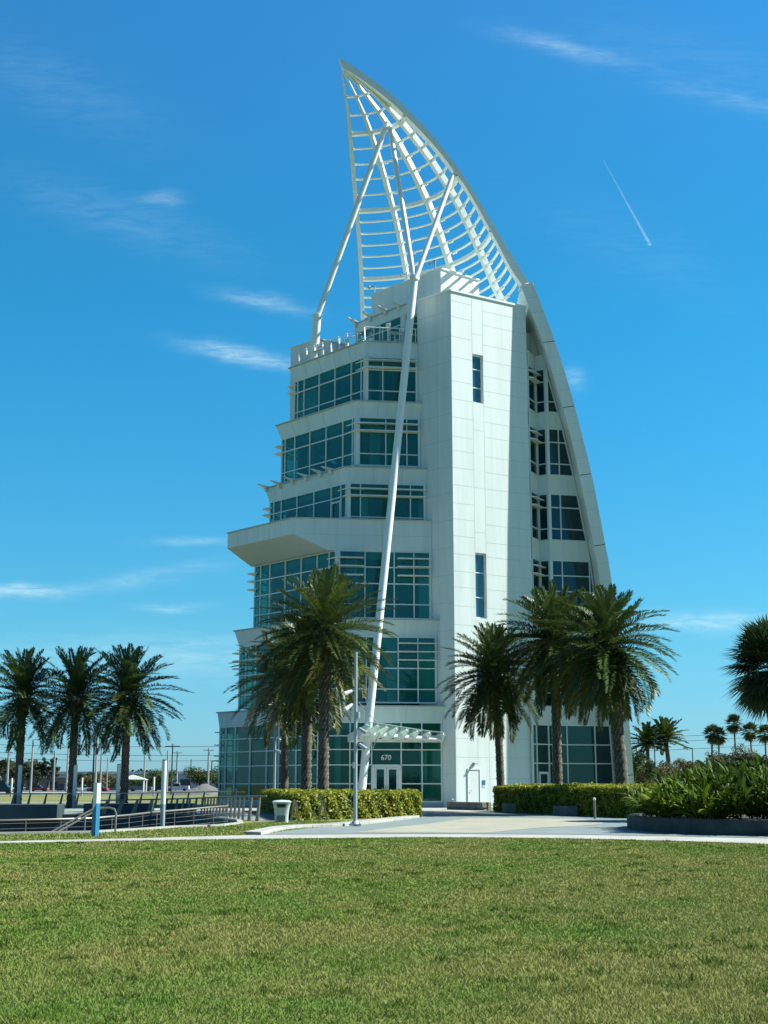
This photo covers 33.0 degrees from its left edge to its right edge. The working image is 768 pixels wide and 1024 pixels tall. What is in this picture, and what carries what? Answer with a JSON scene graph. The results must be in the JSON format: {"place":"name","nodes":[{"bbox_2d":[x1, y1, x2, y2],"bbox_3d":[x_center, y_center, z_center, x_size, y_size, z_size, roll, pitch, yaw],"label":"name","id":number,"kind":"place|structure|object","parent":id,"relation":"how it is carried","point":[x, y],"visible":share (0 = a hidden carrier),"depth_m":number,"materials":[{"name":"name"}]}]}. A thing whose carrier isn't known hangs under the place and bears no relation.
{"place":"outdoors","nodes":[
{"label":"outdoors","id":0,"kind":"place"},
{"bbox_2d":[23,776,120,789],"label":"building","id":1,"kind":"structure","parent":0,"point":[43,782],"depth_m":352.29,"materials":[{"name":"grey"}]},
{"bbox_2d":[0,793,175,794],"bbox_3d":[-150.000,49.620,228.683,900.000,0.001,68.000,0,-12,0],"label":"road","id":2,"kind":"structure","parent":0,"point":[91,794],"depth_m":199.69,"materials":[{"name":"asphalt"}]},
{"bbox_2d":[0,782,13,792],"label":"parked car","id":3,"kind":"object","parent":2,"relation":"on","point":[4,786],"visible":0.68,"depth_m":224.14,"materials":[{"name":"blue paint"}]},
{"bbox_2d":[673,758,709,775],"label":"tree","id":4,"kind":"object","parent":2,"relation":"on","point":[680,763],"visible":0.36,"depth_m":219.67,"materials":[{"name":"green plant"}]},
{"bbox_2d":[705,749,741,774],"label":"tree","id":5,"kind":"object","parent":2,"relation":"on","point":[716,759],"visible":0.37,"depth_m":225.37,"materials":[{"name":"green plant"}]},
{"bbox_2d":[731,743,760,768],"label":"tree","id":6,"kind":"object","parent":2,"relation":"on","point":[751,752],"visible":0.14,"depth_m":227.68,"materials":[{"name":"green plant"}]},
{"bbox_2d":[22,790,182,791],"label":"car park","id":7,"kind":"structure","parent":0,"point":[101,791],"depth_m":287.57,"materials":[{"name":"asphalt"}]},
{"bbox_2d":[4,747,12,782],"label":"utility pole","id":8,"kind":"object","parent":7,"relation":"on","point":[7,772],"visible":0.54,"depth_m":294.22,"materials":[{"name":"grey"}]},
{"bbox_2d":[0,752,218,755],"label":"power line","id":9,"kind":"object","parent":8,"relation":"attached to","point":[143,755],"visible":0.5,"depth_m":301.22,"materials":[{"name":"grey"}]},
{"bbox_2d":[0,758,25,781],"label":"tree","id":10,"kind":"object","parent":7,"relation":"on","point":[3,766],"visible":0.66,"depth_m":322.38,"materials":[{"name":"green plant"}]},
{"bbox_2d":[10,761,41,790],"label":"tree","id":11,"kind":"object","parent":7,"relation":"on","point":[26,772],"visible":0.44,"depth_m":327.68,"materials":[{"name":"green plant"}]},
{"bbox_2d":[25,761,52,784],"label":"tree","id":12,"kind":"object","parent":7,"relation":"on","point":[36,765],"visible":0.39,"depth_m":344.01,"materials":[{"name":"green plant"}]},
{"bbox_2d":[39,757,60,787],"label":"tree","id":13,"kind":"object","parent":7,"relation":"on","point":[48,770],"visible":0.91,"depth_m":342.74,"materials":[{"name":"green plant"}]},
{"bbox_2d":[49,751,55,790],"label":"lamp post","id":14,"kind":"object","parent":7,"relation":"on","point":[53,781],"visible":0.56,"depth_m":293.95,"materials":[{"name":"grey"}]},
{"bbox_2d":[77,771,99,784],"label":"tree","id":15,"kind":"object","parent":7,"relation":"on","point":[80,775],"visible":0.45,"depth_m":341.62,"materials":[{"name":"green plant"}]},
{"bbox_2d":[83,772,116,787],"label":"tree","id":16,"kind":"object","parent":7,"relation":"on","point":[87,779],"visible":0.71,"depth_m":322.58,"materials":[{"name":"green plant"}]},
{"bbox_2d":[129,775,147,791],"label":"shade canopy","id":17,"kind":"object","parent":7,"relation":"on","point":[133,777],"visible":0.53,"depth_m":275.08,"materials":[{"name":"grey fabric"}]},
{"bbox_2d":[128,783,152,790],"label":"parked car","id":18,"kind":"object","parent":7,"relation":"on","point":[132,788],"visible":0.62,"depth_m":302.38,"materials":[{"name":"grey paint"}]},
{"bbox_2d":[135,768,177,790],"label":"tree","id":19,"kind":"object","parent":7,"relation":"on","point":[157,774],"visible":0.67,"depth_m":292.44,"materials":[{"name":"green plant"}]},
{"bbox_2d":[168,783,189,790],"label":"parked car","id":20,"kind":"object","parent":7,"relation":"on","point":[177,786],"visible":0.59,"depth_m":304.34,"materials":[{"name":"white paint"}]},
{"bbox_2d":[183,765,217,786],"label":"tree","id":21,"kind":"object","parent":7,"relation":"on","point":[199,777],"visible":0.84,"depth_m":291.95,"materials":[{"name":"green plant"}]},
{"bbox_2d":[10,772,197,788],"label":"building","id":22,"kind":"structure","parent":0,"point":[183,780],"depth_m":381.78,"materials":[{"name":"grey"}]},
{"bbox_2d":[0,795,767,1023],"bbox_3d":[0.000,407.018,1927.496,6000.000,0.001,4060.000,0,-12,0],"label":"lawn","id":23,"kind":"structure","parent":0,"point":[57,798],"depth_m":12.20,"materials":[{"name":"plant"}]},
{"bbox_2d":[0,804,64,820],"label":"seating block","id":24,"kind":"structure","parent":23,"relation":"on","point":[25,811],"depth_m":65.89,"materials":[{"name":"grey concrete"}]},
{"bbox_2d":[61,747,68,791],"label":"lamp post","id":25,"kind":"object","parent":23,"relation":"on","point":[67,766],"visible":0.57,"depth_m":254.87,"materials":[{"name":"grey"}]},
{"bbox_2d":[0,792,133,792],"bbox_3d":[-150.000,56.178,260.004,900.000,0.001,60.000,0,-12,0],"label":"kerb","id":26,"kind":"structure","parent":23,"relation":"on","point":[66,792],"depth_m":245.70,"materials":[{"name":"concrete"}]},
{"bbox_2d":[29,739,37,792],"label":"lamp post","id":27,"kind":"object","parent":26,"relation":"on","point":[30,787],"visible":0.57,"depth_m":235.38,"materials":[{"name":"grey"}]},
{"bbox_2d":[91,783,100,835],"bbox_3d":[-8.570,8.862,38.603,0.158,1.550,0.158,-7,-14,31],"label":"information pylon","id":28,"kind":"object","parent":23,"relation":"on","point":[96,809],"visible":0.86,"depth_m":38.55,"materials":[{"name":"metal"}]},
{"bbox_2d":[165,744,179,794],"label":"utility pole","id":29,"kind":"object","parent":23,"relation":"on","point":[172,746],"visible":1,"depth_m":196.20,"materials":[{"name":"grey"}]},
{"bbox_2d":[174,784,217,794],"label":"gravel heap","id":30,"kind":"object","parent":23,"relation":"on","point":[204,787],"visible":0.62,"depth_m":198.14,"materials":[{"name":"gravel"}]},
{"bbox_2d":[272,800,290,822],"bbox_3d":[-4.150,12.126,52.528,0.780,0.895,0.703,2,-12,-8],"label":"litter bin","id":31,"kind":"object","parent":23,"relation":"on","point":[281,810],"visible":0.94,"depth_m":52.27,"materials":[{"name":"plastic"}]},
{"bbox_2d":[244,815,418,834],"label":"kerb","id":32,"kind":"structure","parent":23,"relation":"on","point":[265,830],"depth_m":46.73,"materials":[{"name":"concrete"}]},
{"bbox_2d":[260,787,422,820],"bbox_3d":[-2.144,14.755,66.127,7.291,1.447,20.998,2,-12,-9],"label":"hedge","id":33,"kind":"object","parent":23,"relation":"on","point":[378,803],"visible":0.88,"depth_m":58.95,"materials":[{"name":"green plant"}]},
{"bbox_2d":[434,621,540,787],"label":"date palm","id":34,"kind":"object","parent":23,"relation":"on","point":[487,695],"visible":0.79,"depth_m":74.87,"materials":[{"name":"green plant"}]},
{"bbox_2d":[488,579,589,784],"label":"date palm","id":35,"kind":"object","parent":23,"relation":"on","point":[550,602],"visible":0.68,"depth_m":71.61,"materials":[{"name":"green plant"}]},
{"bbox_2d":[492,782,611,811],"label":"hedge","id":36,"kind":"object","parent":23,"relation":"on","point":[505,794],"visible":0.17,"depth_m":73.26,"materials":[{"name":"green plant"}]},
{"bbox_2d":[514,782,648,814],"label":"hedge","id":37,"kind":"object","parent":23,"relation":"on","point":[537,799],"visible":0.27,"depth_m":68.01,"materials":[{"name":"green plant"}]},
{"bbox_2d":[531,583,681,784],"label":"date palm","id":38,"kind":"object","parent":23,"relation":"on","point":[608,678],"visible":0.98,"depth_m":66.53,"materials":[{"name":"green plant"}]},
{"bbox_2d":[556,782,666,817],"bbox_3d":[15.378,14.038,63.309,12.140,1.706,7.631,3,-12,-16],"label":"hedge","id":39,"kind":"object","parent":23,"relation":"on","point":[580,796],"visible":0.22,"depth_m":62.08,"materials":[{"name":"green plant"}]},
{"bbox_2d":[632,748,657,782],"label":"tree","id":40,"kind":"object","parent":23,"relation":"on","point":[638,759],"visible":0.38,"depth_m":175.58,"materials":[{"name":"green plant"}]},
{"bbox_2d":[630,721,669,777],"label":"date palm","id":41,"kind":"object","parent":23,"relation":"on","point":[645,740],"visible":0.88,"depth_m":186.48,"materials":[{"name":"green plant"}]},
{"bbox_2d":[636,758,683,783],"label":"tree","id":42,"kind":"object","parent":23,"relation":"on","point":[664,767],"visible":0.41,"depth_m":181.35,"materials":[{"name":"green plant"}]},
{"bbox_2d":[647,715,690,764],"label":"date palm","id":43,"kind":"object","parent":23,"relation":"on","point":[666,725],"visible":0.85,"depth_m":186.55,"materials":[{"name":"green plant"}]},
{"bbox_2d":[702,723,722,754],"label":"fan palm","id":44,"kind":"object","parent":23,"relation":"on","point":[712,739],"visible":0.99,"depth_m":255.91,"materials":[{"name":"green plant"}]},
{"bbox_2d":[710,726,729,754],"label":"fan palm","id":45,"kind":"object","parent":23,"relation":"on","point":[722,740],"visible":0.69,"depth_m":257.65,"materials":[{"name":"green plant"}]},
{"bbox_2d":[725,713,742,750],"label":"fan palm","id":46,"kind":"object","parent":23,"relation":"on","point":[733,727],"visible":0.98,"depth_m":256.21,"materials":[{"name":"green plant"}]},
{"bbox_2d":[720,753,767,776],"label":"tree","id":47,"kind":"object","parent":23,"relation":"on","point":[739,758],"visible":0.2,"depth_m":156.32,"materials":[{"name":"green plant"}]},
{"bbox_2d":[738,721,760,749],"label":"fan palm","id":48,"kind":"object","parent":23,"relation":"on","point":[750,736],"visible":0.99,"depth_m":253.94,"materials":[{"name":"green plant"}]},
{"bbox_2d":[755,724,767,760],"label":"fan palm","id":49,"kind":"object","parent":23,"relation":"on","point":[764,736],"visible":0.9,"depth_m":257.68,"materials":[{"name":"green plant"}]},
{"bbox_2d":[0,834,767,843],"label":"pavement","id":50,"kind":"structure","parent":0,"point":[736,840],"depth_m":37.32,"materials":[{"name":"concrete"}]},
{"bbox_2d":[342,833,760,837],"bbox_3d":[6.076,9.505,37.980,20.056,0.001,3.539,-4,-13,18],"label":"paving border","id":51,"kind":"object","parent":50,"relation":"on","point":[566,834],"visible":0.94,"depth_m":40.24,"materials":[{"name":"concrete"}]},
{"bbox_2d":[0,0,767,817],"label":"sky","id":52,"kind":"structure","parent":0,"point":[177,201],"materials":[{"name":"blue"}]},
{"bbox_2d":[64,805,767,837],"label":"plaza","id":53,"kind":"structure","parent":0,"point":[614,826],"depth_m":47.26,"materials":[{"name":"beige concrete"}]},
{"bbox_2d":[16,765,21,803],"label":"light column","id":54,"kind":"structure","parent":53,"relation":"on","point":[19,781],"depth_m":85.26,"materials":[{"name":"metal"}]},
{"bbox_2d":[0,647,78,803],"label":"date palm","id":55,"kind":"object","parent":53,"relation":"on","point":[23,673],"visible":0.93,"depth_m":86.46,"materials":[{"name":"green plant"}]},
{"bbox_2d":[10,645,125,807],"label":"date palm","id":56,"kind":"object","parent":53,"relation":"on","point":[79,666],"visible":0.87,"depth_m":86.42,"materials":[{"name":"green plant"}]},
{"bbox_2d":[72,765,77,807],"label":"light column","id":57,"kind":"structure","parent":53,"relation":"on","point":[74,784],"depth_m":85.25,"materials":[{"name":"metal"}]},
{"bbox_2d":[83,803,153,813],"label":"seating block","id":58,"kind":"structure","parent":53,"relation":"on","point":[127,808],"depth_m":68.55,"materials":[{"name":"concrete"}]},
{"bbox_2d":[116,764,120,802],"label":"light column","id":59,"kind":"structure","parent":53,"relation":"on","point":[118,780],"depth_m":85.27,"materials":[{"name":"metal"}]},
{"bbox_2d":[0,791,244,808],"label":"guard railing","id":60,"kind":"object","parent":53,"relation":"on","point":[76,802],"visible":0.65,"depth_m":83.67,"materials":[{"name":"silver metal"}]},
{"bbox_2d":[63,642,193,802],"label":"date palm","id":61,"kind":"object","parent":53,"relation":"on","point":[128,695],"visible":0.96,"depth_m":86.39,"materials":[{"name":"green plant"}]},
{"bbox_2d":[160,803,194,815],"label":"seating block","id":62,"kind":"structure","parent":53,"relation":"on","point":[170,806],"depth_m":68.85,"materials":[{"name":"concrete"}]},
{"bbox_2d":[100,795,266,820],"bbox_3d":[-8.601,14.010,61.669,3.142,1.180,17.056,8,-14,-35],"label":"guard railing","id":63,"kind":"object","parent":53,"relation":"on","point":[149,809],"visible":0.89,"depth_m":62.36,"materials":[{"name":"silver metal"}]},
{"bbox_2d":[73,807,481,815],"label":"paving band","id":64,"kind":"object","parent":53,"relation":"on","point":[436,811],"visible":0.29,"depth_m":73.45,"materials":[{"name":"concrete"}]},
{"bbox_2d":[269,704,280,788],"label":"lamp post","id":65,"kind":"object","parent":64,"relation":"on","point":[274,769],"visible":0.38,"depth_m":77.06,"materials":[{"name":"metal"}]},
{"bbox_2d":[222,623,341,788],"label":"date palm","id":66,"kind":"object","parent":64,"relation":"on","point":[284,774],"visible":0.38,"depth_m":74.59,"materials":[{"name":"green plant"}]},
{"bbox_2d":[447,802,490,810],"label":"concrete block","id":67,"kind":"structure","parent":64,"relation":"on","point":[464,805],"depth_m":77.69,"materials":[{"name":"concrete"}]},
{"bbox_2d":[241,609,369,789],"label":"date palm","id":68,"kind":"object","parent":53,"relation":"on","point":[306,722],"visible":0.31,"depth_m":69.32,"materials":[{"name":"green plant"}]},
{"bbox_2d":[247,561,400,789],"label":"date palm","id":69,"kind":"object","parent":53,"relation":"on","point":[325,597],"visible":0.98,"depth_m":65.71,"materials":[{"name":"green plant"}]},
{"bbox_2d":[343,652,367,825],"bbox_3d":[-1.065,8.431,48.382,0.922,6.420,0.477,0,-12,0],"label":"lamp post","id":70,"kind":"object","parent":53,"relation":"on","point":[354,822],"visible":0.98,"depth_m":48.29,"materials":[{"name":"silver metal"}]},
{"bbox_2d":[214,57,633,807],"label":"tower","id":71,"kind":"structure","parent":53,"relation":"on","point":[446,497],"depth_m":93.05,"materials":[{"name":"grey concrete"}]},
{"bbox_2d":[374,767,385,789],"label":"door","id":72,"kind":"structure","parent":71,"relation":"in","point":[379,772],"depth_m":86.46,"materials":[{"name":"white paint"}]},
{"bbox_2d":[357,314,416,341],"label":"roof room window","id":73,"kind":"structure","parent":71,"relation":"in","point":[397,317],"depth_m":97.66,"materials":[{"name":"glass"}]},
{"bbox_2d":[387,767,398,789],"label":"door","id":74,"kind":"structure","parent":71,"relation":"in","point":[392,772],"depth_m":86.57,"materials":[{"name":"white paint"}]},
{"bbox_2d":[469,770,479,801],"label":"service door","id":75,"kind":"structure","parent":71,"relation":"in","point":[474,791],"depth_m":86.82,"materials":[{"name":"white paint"}]},
{"bbox_2d":[472,355,481,402],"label":"slot window","id":76,"kind":"structure","parent":71,"relation":"in","point":[476,360],"depth_m":93.44,"materials":[{"name":"blue glass"}]},
{"bbox_2d":[475,553,485,618],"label":"slot window","id":77,"kind":"structure","parent":71,"relation":"in","point":[479,558],"depth_m":90.34,"materials":[{"name":"blue glass"}]},
{"bbox_2d":[527,364,544,413],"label":"bay window","id":78,"kind":"structure","parent":71,"relation":"in","point":[536,391],"depth_m":96.55,"materials":[{"name":"glass"}]},
{"bbox_2d":[528,424,546,476],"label":"bay window","id":79,"kind":"structure","parent":71,"relation":"in","point":[537,452],"depth_m":95.59,"materials":[{"name":"glass"}]},
{"bbox_2d":[530,490,548,540],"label":"bay window","id":80,"kind":"structure","parent":71,"relation":"in","point":[539,517],"depth_m":94.59,"materials":[{"name":"glass"}]},
{"bbox_2d":[531,557,549,621],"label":"window","id":81,"kind":"structure","parent":71,"relation":"in","point":[536,579],"depth_m":93.74,"materials":[{"name":"glass"}]},
{"bbox_2d":[531,723,552,783],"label":"bay window","id":82,"kind":"structure","parent":71,"relation":"in","point":[541,740],"depth_m":90.19,"materials":[{"name":"teal glass"}]},
{"bbox_2d":[548,376,558,412],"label":"bay window","id":83,"kind":"structure","parent":71,"relation":"in","point":[552,404],"depth_m":96.43,"materials":[{"name":"glass"}]},
{"bbox_2d":[549,428,573,476],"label":"window","id":84,"kind":"structure","parent":71,"relation":"in","point":[560,463],"depth_m":95.70,"materials":[{"name":"blue glass"}]},
{"bbox_2d":[551,493,586,541],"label":"window","id":85,"kind":"structure","parent":71,"relation":"in","point":[567,520],"depth_m":94.82,"materials":[{"name":"blue glass"}]},
{"bbox_2d":[553,559,594,621],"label":"window","id":86,"kind":"structure","parent":71,"relation":"in","point":[578,573],"depth_m":94.01,"materials":[{"name":"blue glass"}]},
{"bbox_2d":[561,724,614,783],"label":"bay window","id":87,"kind":"structure","parent":71,"relation":"in","point":[587,756],"depth_m":91.54,"materials":[{"name":"teal glass"}]},
{"bbox_2d":[359,818,603,832],"bbox_3d":[4.822,11.967,49.666,6.794,0.001,19.610,-3,-12,15],"label":"paving inlay","id":88,"kind":"object","parent":53,"relation":"on","point":[476,825],"visible":1,"depth_m":48.22,"materials":[{"name":"beige concrete"}]},
{"bbox_2d":[502,803,515,811],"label":"concrete block","id":89,"kind":"structure","parent":53,"relation":"on","point":[508,807],"depth_m":71.85,"materials":[{"name":"concrete"}]},
{"bbox_2d":[553,805,577,815],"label":"concrete block","id":90,"kind":"structure","parent":53,"relation":"on","point":[560,810],"depth_m":63.21,"materials":[{"name":"concrete"}]},
{"bbox_2d":[627,813,767,835],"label":"planter","id":91,"kind":"object","parent":53,"relation":"on","point":[746,826],"visible":0.77,"depth_m":39.95,"materials":[{"name":"concrete"}]},
{"bbox_2d":[614,773,679,814],"bbox_3d":[9.759,9.901,45.430,3.076,1.477,3.306,0,-12,0],"label":"ginger shrub","id":92,"kind":"object","parent":91,"relation":"on","point":[633,791],"visible":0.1,"depth_m":45.81,"materials":[{"name":"green plant"}]},
{"bbox_2d":[617,787,685,817],"bbox_3d":[9.290,9.779,43.621,2.486,1.023,2.750,8,-14,-34],"label":"ginger shrub","id":93,"kind":"object","parent":91,"relation":"on","point":[640,798],"visible":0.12,"depth_m":43.75,"materials":[{"name":"green plant"}]},
{"bbox_2d":[630,779,713,818],"bbox_3d":[9.563,9.255,41.878,2.841,1.311,2.884,10,-15,-39],"label":"ginger shrub","id":94,"kind":"object","parent":91,"relation":"on","point":[660,802],"visible":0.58,"depth_m":41.57,"materials":[{"name":"green plant"}]},
{"bbox_2d":[637,765,708,791],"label":"ginger shrub","id":95,"kind":"object","parent":91,"relation":"on","point":[677,774],"visible":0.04,"depth_m":46.47,"materials":[{"name":"green plant"}]},
{"bbox_2d":[656,769,735,797],"bbox_3d":[10.624,9.392,43.437,3.654,1.631,3.170,0,-12,0],"label":"ginger shrub","id":96,"kind":"object","parent":91,"relation":"on","point":[684,784],"visible":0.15,"depth_m":43.12,"materials":[{"name":"green plant"}]},
{"bbox_2d":[667,777,745,819],"bbox_3d":[10.046,8.951,40.513,2.645,1.355,2.776,0,-12,0],"label":"ginger shrub","id":97,"kind":"object","parent":91,"relation":"on","point":[700,796],"visible":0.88,"depth_m":40.33,"materials":[{"name":"green plant"}]},
{"bbox_2d":[674,755,767,816],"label":"ginger shrub","id":98,"kind":"object","parent":91,"relation":"on","point":[715,772],"visible":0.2,"depth_m":42.05,"materials":[{"name":"green plant"}]},
{"bbox_2d":[695,757,762,790],"bbox_3d":[12.410,9.509,45.008,3.675,1.956,4.498,0,-12,0],"label":"ginger shrub","id":99,"kind":"object","parent":91,"relation":"on","point":[713,762],"visible":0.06,"depth_m":44.71,"materials":[{"name":"green plant"}]},
{"bbox_2d":[706,768,767,819],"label":"ginger shrub","id":100,"kind":"object","parent":91,"relation":"on","point":[756,808],"visible":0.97,"depth_m":39.59,"materials":[{"name":"green plant"}]},
{"bbox_2d":[713,754,767,796],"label":"ginger shrub","id":101,"kind":"object","parent":91,"relation":"on","point":[757,758],"visible":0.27,"depth_m":41.37,"materials":[{"name":"green plant"}]},
{"bbox_2d":[725,758,767,813],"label":"ginger shrub","id":102,"kind":"object","parent":91,"relation":"on","point":[765,787],"visible":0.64,"depth_m":40.02,"materials":[{"name":"green plant"}]},
{"bbox_2d":[716,614,767,725],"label":"fan palm","id":103,"kind":"object","parent":53,"relation":"on","point":[752,650],"visible":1,"depth_m":55.25,"materials":[{"name":"green plant"}]},
{"label":"sunken floor","id":104,"kind":"structure","parent":0,"visible":0},
{"bbox_2d":[0,814,235,831],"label":"retaining wall","id":105,"kind":"structure","parent":104,"relation":"on","point":[33,826],"depth_m":66.88,"materials":[{"name":"grey concrete"}]},
{"bbox_2d":[0,817,242,834],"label":"terrace coping","id":106,"kind":"object","parent":105,"relation":"on","point":[238,821],"visible":0.69,"depth_m":43.08,"materials":[{"name":"concrete"}]},
{"bbox_2d":[52,806,116,832],"bbox_3d":[-9.690,10.242,41.066,2.234,1.762,0.845,5,-13,-24],"label":"handrail","id":107,"kind":"object","parent":106,"relation":"on","point":[76,821],"visible":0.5,"depth_m":41.24,"materials":[{"name":"silver metal"}]},
{"bbox_2d":[0,804,228,831],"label":"guard railing","id":108,"kind":"object","parent":106,"relation":"on","point":[61,819],"visible":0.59,"depth_m":44.43,"materials":[{"name":"silver metal"}]},
{"bbox_2d":[160,759,166,825],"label":"light column","id":109,"kind":"structure","parent":104,"relation":"on","point":[163,791],"depth_m":46.36,"materials":[{"name":"metal"}]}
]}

